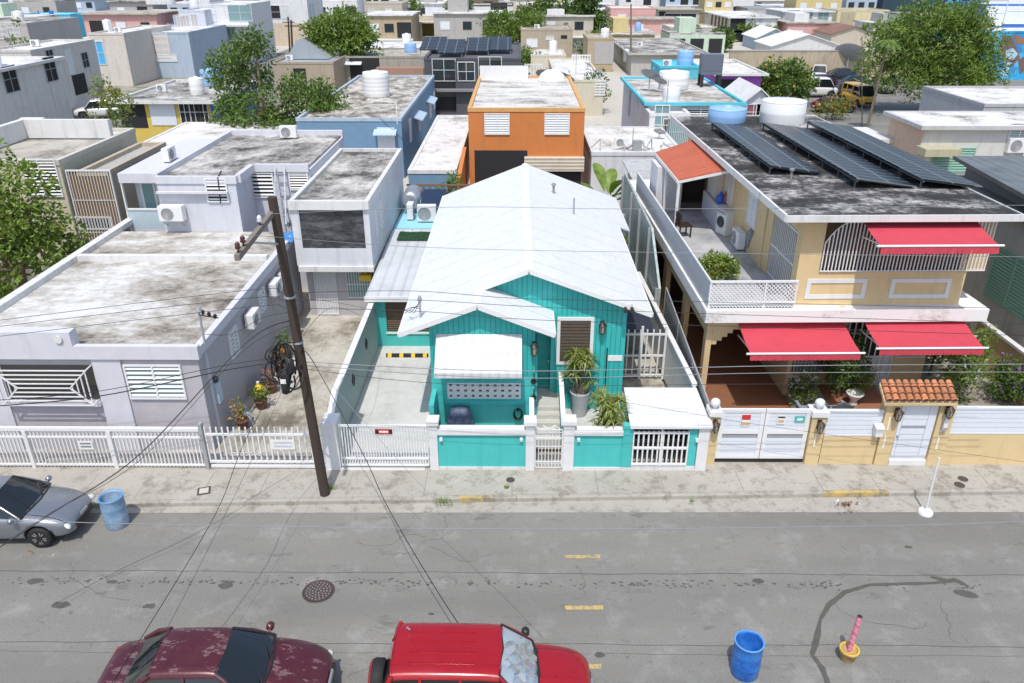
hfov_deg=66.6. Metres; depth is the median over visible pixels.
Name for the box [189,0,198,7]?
water tank
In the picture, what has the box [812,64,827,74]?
parked car
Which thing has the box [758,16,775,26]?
window
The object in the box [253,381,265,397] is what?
water bottle
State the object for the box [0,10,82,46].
grey tower
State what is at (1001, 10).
window
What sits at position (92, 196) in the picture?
grille
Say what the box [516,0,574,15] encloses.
shade tree
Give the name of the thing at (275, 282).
air conditioner
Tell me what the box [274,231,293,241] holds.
tarpaulin
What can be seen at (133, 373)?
window
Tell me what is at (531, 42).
window
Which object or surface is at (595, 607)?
road marking
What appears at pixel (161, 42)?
window
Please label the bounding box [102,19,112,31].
water tank
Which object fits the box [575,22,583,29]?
window
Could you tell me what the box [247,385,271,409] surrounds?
potted plant
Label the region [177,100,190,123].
window
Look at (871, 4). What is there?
window
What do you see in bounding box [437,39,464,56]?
photovoltaic table
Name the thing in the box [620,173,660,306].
sheet wall
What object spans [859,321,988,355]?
awning
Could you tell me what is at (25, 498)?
parked hatchback
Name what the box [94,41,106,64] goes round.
window
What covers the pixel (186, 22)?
window
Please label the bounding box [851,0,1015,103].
spreading tree
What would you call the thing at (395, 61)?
rusty long house
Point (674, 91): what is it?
water tank
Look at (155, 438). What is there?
utility cable
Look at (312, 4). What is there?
window
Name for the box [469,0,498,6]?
house
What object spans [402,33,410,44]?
water tank
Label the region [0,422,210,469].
picket fence
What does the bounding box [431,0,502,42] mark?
house
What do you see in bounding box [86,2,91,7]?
window
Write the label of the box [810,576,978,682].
water trail
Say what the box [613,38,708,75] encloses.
wide grey house
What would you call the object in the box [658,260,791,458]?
garage floor
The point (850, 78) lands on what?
parked car
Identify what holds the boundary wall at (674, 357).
on the alley
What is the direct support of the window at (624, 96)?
in the turquoise trim house at (695, 99)
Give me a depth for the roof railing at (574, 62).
86.27 m
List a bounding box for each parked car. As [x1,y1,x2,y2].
[74,98,118,118]
[811,74,838,85]
[811,96,856,112]
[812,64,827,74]
[826,68,856,78]
[834,75,870,84]
[835,82,843,96]
[866,78,897,93]
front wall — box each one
[426,414,712,470]
[706,398,1023,464]
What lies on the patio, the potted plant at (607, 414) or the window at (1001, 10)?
the potted plant at (607, 414)
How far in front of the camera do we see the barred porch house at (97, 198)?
33.77 m
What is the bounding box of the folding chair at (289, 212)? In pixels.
[286,208,291,230]
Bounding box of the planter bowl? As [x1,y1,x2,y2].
[846,386,863,405]
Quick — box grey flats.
[364,1,407,13]
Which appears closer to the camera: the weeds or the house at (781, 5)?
the weeds
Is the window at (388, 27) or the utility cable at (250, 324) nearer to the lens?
the utility cable at (250, 324)
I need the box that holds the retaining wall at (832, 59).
[729,50,951,77]
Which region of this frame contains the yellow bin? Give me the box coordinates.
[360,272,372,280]
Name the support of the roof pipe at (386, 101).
on the blue house at (361, 121)
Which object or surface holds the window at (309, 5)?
in the white corner block at (298, 12)
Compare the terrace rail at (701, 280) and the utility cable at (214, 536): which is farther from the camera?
the terrace rail at (701, 280)
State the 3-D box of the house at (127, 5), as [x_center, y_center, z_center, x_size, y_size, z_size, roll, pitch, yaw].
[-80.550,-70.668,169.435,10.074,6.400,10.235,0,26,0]
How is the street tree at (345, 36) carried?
on the block yard at (612, 111)
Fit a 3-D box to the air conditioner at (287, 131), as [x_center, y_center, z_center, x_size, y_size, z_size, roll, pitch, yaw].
[-10.734,-10.059,37.459,0.800,0.600,0.320,0,26,0]
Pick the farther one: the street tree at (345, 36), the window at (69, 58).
the street tree at (345, 36)
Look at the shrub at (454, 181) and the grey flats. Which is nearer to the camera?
the shrub at (454, 181)
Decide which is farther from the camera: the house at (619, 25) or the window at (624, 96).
the house at (619, 25)
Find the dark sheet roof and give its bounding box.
[953,156,1023,206]
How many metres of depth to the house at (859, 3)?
189.63 m
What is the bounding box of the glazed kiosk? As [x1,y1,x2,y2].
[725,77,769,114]
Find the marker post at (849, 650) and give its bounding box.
[839,615,862,663]
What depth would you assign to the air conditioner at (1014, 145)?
43.80 m
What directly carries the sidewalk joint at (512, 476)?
on the sidewalk
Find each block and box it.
[0,29,105,118]
[227,35,874,73]
[260,0,323,45]
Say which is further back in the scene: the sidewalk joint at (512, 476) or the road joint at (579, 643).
the sidewalk joint at (512, 476)
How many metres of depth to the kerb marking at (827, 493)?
21.15 m
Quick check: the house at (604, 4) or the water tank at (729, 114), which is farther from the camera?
the house at (604, 4)
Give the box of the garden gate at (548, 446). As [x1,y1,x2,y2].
[534,425,563,467]
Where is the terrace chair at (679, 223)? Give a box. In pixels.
[675,211,692,237]
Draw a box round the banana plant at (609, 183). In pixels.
[581,162,621,199]
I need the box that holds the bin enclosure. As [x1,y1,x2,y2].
[623,387,711,465]
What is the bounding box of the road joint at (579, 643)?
[0,570,1023,656]
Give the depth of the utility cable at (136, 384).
19.55 m
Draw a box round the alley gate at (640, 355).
[623,326,667,378]
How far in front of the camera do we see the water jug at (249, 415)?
24.35 m
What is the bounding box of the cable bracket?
[401,295,421,317]
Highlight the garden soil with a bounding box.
[787,377,1019,407]
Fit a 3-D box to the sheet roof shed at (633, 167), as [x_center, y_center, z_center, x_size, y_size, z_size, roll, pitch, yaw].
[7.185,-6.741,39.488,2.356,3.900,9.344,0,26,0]
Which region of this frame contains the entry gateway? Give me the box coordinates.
[879,379,958,464]
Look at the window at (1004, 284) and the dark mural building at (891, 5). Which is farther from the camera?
the dark mural building at (891, 5)
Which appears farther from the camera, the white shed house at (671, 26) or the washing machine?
the white shed house at (671, 26)
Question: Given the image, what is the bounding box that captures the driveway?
[328,346,431,470]
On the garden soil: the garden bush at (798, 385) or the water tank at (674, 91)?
the garden bush at (798, 385)
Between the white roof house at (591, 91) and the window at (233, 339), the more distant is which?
the white roof house at (591, 91)
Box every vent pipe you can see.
[551,183,555,193]
[789,168,794,183]
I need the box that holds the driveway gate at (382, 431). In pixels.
[337,424,429,465]
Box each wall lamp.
[530,341,538,356]
[599,320,606,334]
[712,419,720,433]
[816,420,825,433]
[894,407,903,421]
[944,406,955,418]
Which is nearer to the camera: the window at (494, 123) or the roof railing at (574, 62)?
the window at (494, 123)
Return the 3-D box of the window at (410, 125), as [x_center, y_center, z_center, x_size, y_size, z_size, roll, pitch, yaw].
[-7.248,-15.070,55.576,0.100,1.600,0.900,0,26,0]
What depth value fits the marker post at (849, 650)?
16.03 m
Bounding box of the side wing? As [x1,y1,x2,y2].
[364,229,430,345]
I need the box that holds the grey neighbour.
[959,175,1023,347]
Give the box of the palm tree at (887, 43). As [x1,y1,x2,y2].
[866,39,901,127]
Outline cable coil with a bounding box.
[264,340,303,394]
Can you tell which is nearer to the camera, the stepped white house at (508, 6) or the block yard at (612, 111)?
the block yard at (612, 111)
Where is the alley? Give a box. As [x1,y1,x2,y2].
[618,332,681,442]
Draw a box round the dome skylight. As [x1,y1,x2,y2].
[537,69,566,81]
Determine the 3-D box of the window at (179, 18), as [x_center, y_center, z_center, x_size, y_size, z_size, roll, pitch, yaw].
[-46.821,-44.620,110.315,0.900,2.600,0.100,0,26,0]
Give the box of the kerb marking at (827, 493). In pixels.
[459,490,888,501]
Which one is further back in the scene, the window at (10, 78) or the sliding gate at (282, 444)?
the window at (10, 78)
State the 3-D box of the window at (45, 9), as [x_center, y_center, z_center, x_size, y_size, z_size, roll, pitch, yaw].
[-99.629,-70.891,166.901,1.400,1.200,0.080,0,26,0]
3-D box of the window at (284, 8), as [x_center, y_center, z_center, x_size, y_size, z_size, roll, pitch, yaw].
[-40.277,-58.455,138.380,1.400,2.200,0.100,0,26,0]
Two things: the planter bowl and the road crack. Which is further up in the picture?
the planter bowl
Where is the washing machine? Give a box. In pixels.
[715,207,734,235]
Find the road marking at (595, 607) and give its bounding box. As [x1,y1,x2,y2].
[565,555,602,668]
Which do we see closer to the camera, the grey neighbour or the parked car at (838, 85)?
the grey neighbour
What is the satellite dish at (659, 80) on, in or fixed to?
on the turquoise trim house at (695, 99)
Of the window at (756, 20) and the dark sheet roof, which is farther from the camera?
the window at (756, 20)
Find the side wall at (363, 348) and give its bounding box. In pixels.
[320,302,378,469]
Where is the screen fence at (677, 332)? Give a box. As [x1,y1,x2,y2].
[663,287,711,417]
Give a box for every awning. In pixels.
[738,322,865,360]
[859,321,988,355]
[861,222,1004,254]
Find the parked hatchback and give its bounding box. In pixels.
[0,475,95,547]
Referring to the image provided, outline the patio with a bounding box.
[565,409,617,425]
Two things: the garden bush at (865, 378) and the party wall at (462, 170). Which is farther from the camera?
the party wall at (462, 170)
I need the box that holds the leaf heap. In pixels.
[837,501,857,506]
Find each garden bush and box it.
[783,366,820,405]
[815,326,874,397]
[851,368,876,393]
[923,352,953,374]
[938,322,1002,403]
[982,352,1023,402]
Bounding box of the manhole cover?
[302,580,334,602]
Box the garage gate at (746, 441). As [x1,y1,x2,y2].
[714,408,811,461]
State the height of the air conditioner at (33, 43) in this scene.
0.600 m
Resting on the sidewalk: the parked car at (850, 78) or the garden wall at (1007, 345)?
the garden wall at (1007, 345)
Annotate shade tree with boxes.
[475,5,545,42]
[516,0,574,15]
[568,0,612,32]
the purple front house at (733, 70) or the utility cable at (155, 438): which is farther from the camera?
the purple front house at (733, 70)
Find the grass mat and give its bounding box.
[397,231,429,239]
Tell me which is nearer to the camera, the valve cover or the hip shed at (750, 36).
the valve cover
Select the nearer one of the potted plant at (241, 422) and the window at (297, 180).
the potted plant at (241, 422)
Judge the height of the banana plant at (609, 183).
3.899 m
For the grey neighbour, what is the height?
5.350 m
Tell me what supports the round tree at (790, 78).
on the parking lot
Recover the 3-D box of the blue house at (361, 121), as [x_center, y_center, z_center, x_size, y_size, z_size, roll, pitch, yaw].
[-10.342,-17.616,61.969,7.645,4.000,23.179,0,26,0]
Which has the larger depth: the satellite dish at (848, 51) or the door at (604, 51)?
the door at (604, 51)
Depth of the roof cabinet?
60.62 m
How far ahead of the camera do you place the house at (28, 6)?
166.79 m
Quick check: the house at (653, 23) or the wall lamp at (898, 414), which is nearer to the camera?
the wall lamp at (898, 414)
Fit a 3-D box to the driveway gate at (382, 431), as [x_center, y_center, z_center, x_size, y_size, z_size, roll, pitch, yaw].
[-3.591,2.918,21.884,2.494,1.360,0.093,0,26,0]
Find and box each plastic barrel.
[97,489,129,530]
[730,629,764,682]
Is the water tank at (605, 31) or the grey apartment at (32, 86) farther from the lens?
the water tank at (605, 31)
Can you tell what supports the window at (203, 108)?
in the yellow blue house at (174, 105)
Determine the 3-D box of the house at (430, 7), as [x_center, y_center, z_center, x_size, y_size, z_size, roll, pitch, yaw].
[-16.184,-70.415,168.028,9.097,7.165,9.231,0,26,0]
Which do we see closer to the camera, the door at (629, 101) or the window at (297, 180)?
the window at (297, 180)
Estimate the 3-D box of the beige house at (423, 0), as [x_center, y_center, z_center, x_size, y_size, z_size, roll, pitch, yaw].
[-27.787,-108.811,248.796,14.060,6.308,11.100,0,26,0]
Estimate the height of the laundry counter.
2.000 m
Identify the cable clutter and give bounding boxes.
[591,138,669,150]
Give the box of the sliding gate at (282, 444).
[203,427,325,467]
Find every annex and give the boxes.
[394,201,432,228]
[407,115,468,192]
[638,80,690,143]
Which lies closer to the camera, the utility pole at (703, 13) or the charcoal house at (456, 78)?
the charcoal house at (456, 78)
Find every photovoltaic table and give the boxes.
[419,37,446,53]
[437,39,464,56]
[465,37,490,54]
[489,37,511,53]
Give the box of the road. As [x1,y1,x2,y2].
[0,512,1023,682]
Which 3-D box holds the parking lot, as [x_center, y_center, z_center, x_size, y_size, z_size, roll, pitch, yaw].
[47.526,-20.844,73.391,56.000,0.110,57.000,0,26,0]
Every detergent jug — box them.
[716,191,723,203]
[723,191,726,203]
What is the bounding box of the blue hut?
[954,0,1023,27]
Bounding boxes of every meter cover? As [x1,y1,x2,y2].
[954,482,964,487]
[958,476,967,481]
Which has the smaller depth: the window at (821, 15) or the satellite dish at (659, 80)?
the satellite dish at (659, 80)
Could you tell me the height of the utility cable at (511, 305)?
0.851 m
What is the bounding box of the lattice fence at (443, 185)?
[406,184,471,193]
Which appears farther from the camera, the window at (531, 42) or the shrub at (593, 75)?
the window at (531, 42)
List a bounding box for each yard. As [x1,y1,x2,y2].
[0,285,308,451]
[216,301,362,451]
[262,74,644,191]
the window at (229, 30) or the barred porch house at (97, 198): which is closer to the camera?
the barred porch house at (97, 198)
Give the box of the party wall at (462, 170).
[456,147,466,189]
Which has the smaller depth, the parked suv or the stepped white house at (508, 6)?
the parked suv
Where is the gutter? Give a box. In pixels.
[90,495,1023,512]
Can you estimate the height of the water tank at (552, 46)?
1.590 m
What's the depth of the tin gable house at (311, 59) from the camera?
86.36 m
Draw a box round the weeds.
[435,496,456,504]
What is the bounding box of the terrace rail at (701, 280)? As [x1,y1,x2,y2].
[636,172,798,308]
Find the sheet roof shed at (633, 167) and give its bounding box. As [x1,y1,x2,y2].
[622,159,651,179]
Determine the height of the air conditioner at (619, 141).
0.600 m
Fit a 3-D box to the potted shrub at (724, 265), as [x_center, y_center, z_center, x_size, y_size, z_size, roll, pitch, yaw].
[6.801,-2.512,25.935,1.674,1.166,1.362,0,26,0]
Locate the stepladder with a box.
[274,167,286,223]
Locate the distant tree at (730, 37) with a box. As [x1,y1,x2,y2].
[710,24,737,52]
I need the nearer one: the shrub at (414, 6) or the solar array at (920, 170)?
the solar array at (920, 170)
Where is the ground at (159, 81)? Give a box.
[75,23,984,453]
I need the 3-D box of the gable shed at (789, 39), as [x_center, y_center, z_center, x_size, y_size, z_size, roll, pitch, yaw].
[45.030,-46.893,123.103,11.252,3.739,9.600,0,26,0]
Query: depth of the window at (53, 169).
32.81 m
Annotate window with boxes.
[0,25,8,38]
[0,64,20,93]
[6,23,21,36]
[18,159,63,196]
[41,56,58,82]
[42,7,49,11]
[44,49,53,55]
[64,49,75,74]
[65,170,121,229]
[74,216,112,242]
[80,52,89,67]
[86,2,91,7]
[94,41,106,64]
[122,364,187,399]
[152,33,171,58]
[155,54,177,61]
[176,16,183,25]
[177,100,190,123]
[182,15,189,25]
[188,100,200,121]
[190,14,197,25]
[198,100,208,121]
[201,6,216,21]
[203,178,229,201]
[226,28,235,42]
[227,5,252,20]
[227,324,240,359]
[252,172,273,197]
[257,286,266,313]
[271,5,280,18]
[280,5,289,18]
[288,172,307,189]
[308,4,311,17]
[311,3,314,16]
[374,205,379,236]
[379,197,384,227]
[384,24,393,31]
[409,117,411,142]
[418,120,420,130]
[429,103,431,118]
[432,59,455,80]
[457,62,474,80]
[463,21,471,29]
[478,57,501,76]
[484,113,509,134]
[526,39,537,46]
[544,113,569,134]
[546,36,553,39]
[556,317,594,364]
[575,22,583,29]
[594,80,605,95]
[623,84,625,109]
[635,92,639,123]
[653,105,669,132]
[663,118,688,143]
[664,13,695,17]
[686,108,708,114]
[724,173,734,205]
[745,16,762,27]
[745,191,759,229]
[746,104,760,114]
[755,105,759,114]
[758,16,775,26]
[792,358,823,371]
[802,10,813,18]
[817,10,829,20]
[848,2,854,7]
[858,2,864,7]
[868,2,874,7]
[930,148,976,172]
[983,0,1007,25]
[983,247,1023,321]
[1003,0,1023,23]
[1007,123,1023,138]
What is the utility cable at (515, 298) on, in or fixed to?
attached to the utility pole at (306, 390)
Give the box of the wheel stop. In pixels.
[386,353,427,357]
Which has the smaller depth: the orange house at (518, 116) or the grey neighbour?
the grey neighbour
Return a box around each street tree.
[297,1,383,56]
[443,0,474,9]
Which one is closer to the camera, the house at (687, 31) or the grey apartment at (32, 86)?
the grey apartment at (32, 86)
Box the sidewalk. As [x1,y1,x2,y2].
[0,451,1023,500]
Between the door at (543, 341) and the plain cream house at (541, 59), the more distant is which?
the plain cream house at (541, 59)
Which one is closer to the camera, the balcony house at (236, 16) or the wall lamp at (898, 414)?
the wall lamp at (898, 414)
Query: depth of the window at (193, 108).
58.53 m
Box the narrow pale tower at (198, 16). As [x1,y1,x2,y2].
[176,0,212,25]
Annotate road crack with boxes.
[51,514,954,676]
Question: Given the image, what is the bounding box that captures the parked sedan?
[97,621,335,682]
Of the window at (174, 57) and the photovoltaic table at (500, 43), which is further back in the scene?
the window at (174, 57)
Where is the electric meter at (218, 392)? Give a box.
[213,376,223,403]
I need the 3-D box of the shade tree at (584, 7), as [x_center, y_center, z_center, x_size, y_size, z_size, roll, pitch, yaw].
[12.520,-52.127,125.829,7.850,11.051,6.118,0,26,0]
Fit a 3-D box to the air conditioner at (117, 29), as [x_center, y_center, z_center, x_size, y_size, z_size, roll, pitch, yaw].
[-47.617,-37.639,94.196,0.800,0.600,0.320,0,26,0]
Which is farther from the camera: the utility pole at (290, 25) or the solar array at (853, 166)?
the utility pole at (290, 25)
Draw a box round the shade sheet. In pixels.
[626,309,652,331]
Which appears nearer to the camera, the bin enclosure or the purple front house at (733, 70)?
the bin enclosure
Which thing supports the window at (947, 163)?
in the modern house at (941, 139)
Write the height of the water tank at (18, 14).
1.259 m
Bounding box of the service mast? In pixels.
[195,306,218,344]
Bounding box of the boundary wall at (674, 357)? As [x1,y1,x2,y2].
[638,272,696,387]
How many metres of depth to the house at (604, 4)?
218.64 m
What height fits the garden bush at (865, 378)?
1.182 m
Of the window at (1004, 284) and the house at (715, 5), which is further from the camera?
the house at (715, 5)
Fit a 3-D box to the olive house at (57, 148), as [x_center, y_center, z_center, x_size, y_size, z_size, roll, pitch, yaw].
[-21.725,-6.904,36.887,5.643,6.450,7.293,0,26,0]
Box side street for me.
[96,49,289,127]
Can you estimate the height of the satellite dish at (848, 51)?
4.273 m
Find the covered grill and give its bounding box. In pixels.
[446,406,474,424]
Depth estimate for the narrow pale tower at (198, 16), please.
109.98 m
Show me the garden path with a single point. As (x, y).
(871, 398)
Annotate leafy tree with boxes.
[0,137,93,298]
[200,21,351,128]
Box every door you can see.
[139,183,158,207]
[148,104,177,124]
[155,183,160,204]
[377,127,394,147]
[537,334,549,387]
[594,42,613,63]
[628,83,631,116]
[890,406,938,455]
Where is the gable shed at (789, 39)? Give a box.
[754,29,839,49]
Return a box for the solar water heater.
[401,184,445,213]
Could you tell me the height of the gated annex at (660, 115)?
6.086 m
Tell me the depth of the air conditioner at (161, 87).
62.77 m
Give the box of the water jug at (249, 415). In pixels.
[242,408,251,422]
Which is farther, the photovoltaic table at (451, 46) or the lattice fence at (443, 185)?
the photovoltaic table at (451, 46)
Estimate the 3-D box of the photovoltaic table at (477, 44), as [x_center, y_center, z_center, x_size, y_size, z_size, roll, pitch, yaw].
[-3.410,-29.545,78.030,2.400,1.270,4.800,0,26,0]
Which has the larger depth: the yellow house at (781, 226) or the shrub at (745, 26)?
the shrub at (745, 26)
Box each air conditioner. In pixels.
[19,117,44,118]
[29,40,40,46]
[113,27,121,32]
[155,84,167,91]
[157,204,186,225]
[161,145,176,162]
[244,307,260,335]
[268,277,282,303]
[279,125,297,138]
[285,55,293,60]
[406,201,414,219]
[417,204,436,222]
[538,50,543,54]
[614,137,628,145]
[662,60,671,65]
[731,227,745,249]
[1004,138,1023,155]
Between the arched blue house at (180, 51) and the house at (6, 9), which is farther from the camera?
the house at (6, 9)
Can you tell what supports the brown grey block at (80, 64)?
on the ground at (159, 81)
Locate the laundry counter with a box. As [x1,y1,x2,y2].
[701,173,728,227]
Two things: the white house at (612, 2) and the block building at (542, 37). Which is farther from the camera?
the white house at (612, 2)
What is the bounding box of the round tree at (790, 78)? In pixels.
[757,54,820,99]
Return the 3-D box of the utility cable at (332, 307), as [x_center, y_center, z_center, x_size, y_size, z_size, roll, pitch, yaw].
[-4.999,-0.500,23.876,0.450,3.697,9.012,0,26,0]
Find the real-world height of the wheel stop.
0.114 m
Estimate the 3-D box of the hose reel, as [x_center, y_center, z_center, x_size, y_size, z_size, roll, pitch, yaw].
[0.179,2.156,23.230,0.296,0.436,0.104,0,26,0]
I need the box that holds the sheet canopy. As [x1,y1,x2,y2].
[649,140,728,225]
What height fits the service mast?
1.140 m
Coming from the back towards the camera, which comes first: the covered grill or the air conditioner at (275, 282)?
the air conditioner at (275, 282)
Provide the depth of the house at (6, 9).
121.57 m
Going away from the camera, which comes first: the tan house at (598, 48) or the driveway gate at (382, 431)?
the driveway gate at (382, 431)
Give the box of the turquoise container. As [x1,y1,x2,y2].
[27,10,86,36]
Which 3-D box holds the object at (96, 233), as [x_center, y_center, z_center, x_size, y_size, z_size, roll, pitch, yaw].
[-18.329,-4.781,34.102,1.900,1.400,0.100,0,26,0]
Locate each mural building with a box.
[876,0,977,11]
[935,25,1023,79]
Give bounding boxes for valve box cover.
[197,486,210,495]
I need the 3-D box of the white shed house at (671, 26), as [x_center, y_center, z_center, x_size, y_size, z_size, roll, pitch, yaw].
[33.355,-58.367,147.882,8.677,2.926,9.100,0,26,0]
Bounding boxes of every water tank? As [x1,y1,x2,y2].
[11,10,24,21]
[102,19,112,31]
[166,0,175,4]
[188,76,204,94]
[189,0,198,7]
[199,68,222,85]
[362,70,389,97]
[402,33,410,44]
[404,42,416,52]
[549,40,556,52]
[601,27,609,36]
[635,22,640,31]
[658,69,689,89]
[662,85,680,101]
[677,49,693,65]
[708,104,746,124]
[759,97,806,125]
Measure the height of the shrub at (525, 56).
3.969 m
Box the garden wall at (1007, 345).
[970,321,1023,405]
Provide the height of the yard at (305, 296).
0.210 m
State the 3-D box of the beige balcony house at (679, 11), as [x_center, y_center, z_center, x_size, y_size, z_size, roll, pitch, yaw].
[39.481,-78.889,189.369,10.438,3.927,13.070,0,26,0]
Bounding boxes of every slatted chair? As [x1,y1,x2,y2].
[794,400,830,408]
[830,400,854,408]
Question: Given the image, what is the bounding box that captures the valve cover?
[506,477,514,482]
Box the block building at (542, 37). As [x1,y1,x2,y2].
[521,16,572,63]
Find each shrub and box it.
[4,17,29,44]
[85,71,138,127]
[407,0,423,15]
[441,168,463,193]
[521,44,536,67]
[572,29,598,57]
[583,67,611,102]
[698,249,741,280]
[737,15,758,33]
[811,93,855,119]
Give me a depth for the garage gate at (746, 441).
22.07 m
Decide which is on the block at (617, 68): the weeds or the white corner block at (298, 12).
the white corner block at (298, 12)
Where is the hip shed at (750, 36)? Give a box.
[742,25,781,49]
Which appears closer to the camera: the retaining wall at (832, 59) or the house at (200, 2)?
the retaining wall at (832, 59)
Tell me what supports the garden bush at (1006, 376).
on the garden soil
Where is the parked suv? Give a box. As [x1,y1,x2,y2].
[368,621,592,682]
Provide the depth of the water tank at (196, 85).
61.37 m
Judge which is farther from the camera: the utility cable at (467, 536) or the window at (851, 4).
the window at (851, 4)
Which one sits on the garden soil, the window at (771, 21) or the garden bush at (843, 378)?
the garden bush at (843, 378)
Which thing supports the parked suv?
on the road
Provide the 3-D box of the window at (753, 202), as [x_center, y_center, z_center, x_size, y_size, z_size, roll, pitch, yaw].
[8.600,-4.678,27.855,0.100,1.150,1.000,0,26,-1]
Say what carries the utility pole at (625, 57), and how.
on the block at (617, 68)
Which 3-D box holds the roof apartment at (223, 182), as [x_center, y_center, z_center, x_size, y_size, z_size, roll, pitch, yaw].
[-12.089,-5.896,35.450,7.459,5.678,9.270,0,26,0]
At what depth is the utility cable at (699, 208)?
17.45 m
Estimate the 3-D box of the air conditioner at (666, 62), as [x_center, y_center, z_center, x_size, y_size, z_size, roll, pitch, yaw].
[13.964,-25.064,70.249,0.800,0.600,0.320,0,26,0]
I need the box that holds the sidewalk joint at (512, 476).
[39,469,991,499]
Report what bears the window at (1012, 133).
in the modern house at (941, 139)
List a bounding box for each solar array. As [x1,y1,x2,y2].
[711,122,820,174]
[762,122,914,187]
[806,120,982,188]
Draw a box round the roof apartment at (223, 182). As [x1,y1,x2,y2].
[117,130,343,289]
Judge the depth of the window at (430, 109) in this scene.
68.08 m
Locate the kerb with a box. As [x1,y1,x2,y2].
[92,488,1023,507]
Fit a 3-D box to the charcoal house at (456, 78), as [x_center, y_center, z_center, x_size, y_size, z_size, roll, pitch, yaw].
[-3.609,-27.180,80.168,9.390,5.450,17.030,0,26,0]
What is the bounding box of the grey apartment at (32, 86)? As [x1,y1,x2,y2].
[0,56,73,124]
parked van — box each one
[800,77,837,95]
[841,81,876,106]
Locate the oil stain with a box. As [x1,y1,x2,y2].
[8,545,980,657]
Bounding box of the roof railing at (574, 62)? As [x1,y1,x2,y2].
[525,54,590,74]
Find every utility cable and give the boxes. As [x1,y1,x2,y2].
[0,320,289,546]
[0,362,272,405]
[0,519,1023,528]
[1,325,289,546]
[1,357,286,399]
[3,288,1023,319]
[4,296,1023,325]
[4,305,1023,335]
[111,350,295,682]
[132,355,296,682]
[207,312,287,334]
[242,234,1017,256]
[259,205,1017,214]
[297,300,411,317]
[301,350,457,622]
[302,345,610,682]
[303,307,368,334]
[307,365,941,378]
[307,369,967,385]
[308,362,1023,370]
[602,398,1022,461]
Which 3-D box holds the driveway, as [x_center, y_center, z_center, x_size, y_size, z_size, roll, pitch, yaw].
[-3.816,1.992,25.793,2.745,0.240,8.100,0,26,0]
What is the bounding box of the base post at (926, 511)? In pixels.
[917,457,939,517]
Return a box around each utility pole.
[234,196,329,496]
[282,17,294,52]
[285,20,298,48]
[623,4,631,61]
[699,10,707,24]
[861,56,862,125]
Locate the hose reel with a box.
[513,408,522,420]
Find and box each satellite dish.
[536,67,546,75]
[641,67,660,90]
[654,76,666,91]
[654,127,665,138]
[834,43,865,67]
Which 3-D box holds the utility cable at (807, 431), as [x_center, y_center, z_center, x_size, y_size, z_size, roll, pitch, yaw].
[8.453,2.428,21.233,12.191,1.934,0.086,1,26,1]
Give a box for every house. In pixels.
[0,3,58,17]
[0,119,136,284]
[0,218,303,450]
[13,0,77,13]
[65,142,165,242]
[75,0,109,11]
[77,10,177,38]
[88,21,171,85]
[105,0,167,9]
[109,79,262,142]
[143,122,296,145]
[149,9,181,9]
[151,22,228,77]
[167,1,189,8]
[172,0,223,23]
[201,1,276,63]
[272,37,348,95]
[288,148,403,315]
[295,75,437,177]
[322,0,364,28]
[335,48,429,81]
[363,11,420,41]
[365,41,421,47]
[371,0,402,0]
[397,163,653,448]
[403,0,442,1]
[417,0,447,15]
[419,16,433,40]
[424,43,520,115]
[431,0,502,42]
[467,66,585,184]
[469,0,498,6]
[470,2,512,18]
[510,0,535,17]
[516,2,566,10]
[530,49,565,75]
[535,8,595,54]
[548,52,605,115]
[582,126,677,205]
[583,28,613,71]
[598,3,611,6]
[602,0,614,4]
[605,5,655,21]
[609,16,658,37]
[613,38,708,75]
[615,0,656,6]
[620,77,746,125]
[625,16,674,34]
[630,115,1023,394]
[651,53,698,76]
[654,7,702,23]
[659,0,698,7]
[660,16,725,53]
[661,24,716,28]
[693,59,768,88]
[698,0,732,23]
[702,11,780,41]
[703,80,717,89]
[732,0,754,10]
[736,6,786,13]
[754,0,784,3]
[754,4,783,6]
[764,8,835,20]
[776,12,837,34]
[784,0,841,8]
[812,23,874,47]
[821,8,889,25]
[841,0,876,7]
[853,12,887,38]
[853,111,1023,174]
[884,12,928,49]
[918,86,1023,110]
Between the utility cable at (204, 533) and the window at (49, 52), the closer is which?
the utility cable at (204, 533)
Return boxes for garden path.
[817,384,881,408]
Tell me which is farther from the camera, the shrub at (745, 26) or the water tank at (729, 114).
the shrub at (745, 26)
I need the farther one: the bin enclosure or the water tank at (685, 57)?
the water tank at (685, 57)
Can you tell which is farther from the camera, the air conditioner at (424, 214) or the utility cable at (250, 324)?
the air conditioner at (424, 214)
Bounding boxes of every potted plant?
[227,396,248,430]
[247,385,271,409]
[259,367,277,393]
[272,342,286,373]
[275,327,290,355]
[557,346,600,417]
[586,386,630,428]
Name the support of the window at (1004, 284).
in the grey neighbour
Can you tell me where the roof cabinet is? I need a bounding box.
[697,53,723,86]
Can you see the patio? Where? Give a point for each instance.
(587, 417)
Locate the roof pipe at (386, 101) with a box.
[367,99,397,123]
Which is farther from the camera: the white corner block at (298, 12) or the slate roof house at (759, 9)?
the slate roof house at (759, 9)
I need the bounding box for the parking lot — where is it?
[760,80,1023,135]
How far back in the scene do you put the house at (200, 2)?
124.81 m

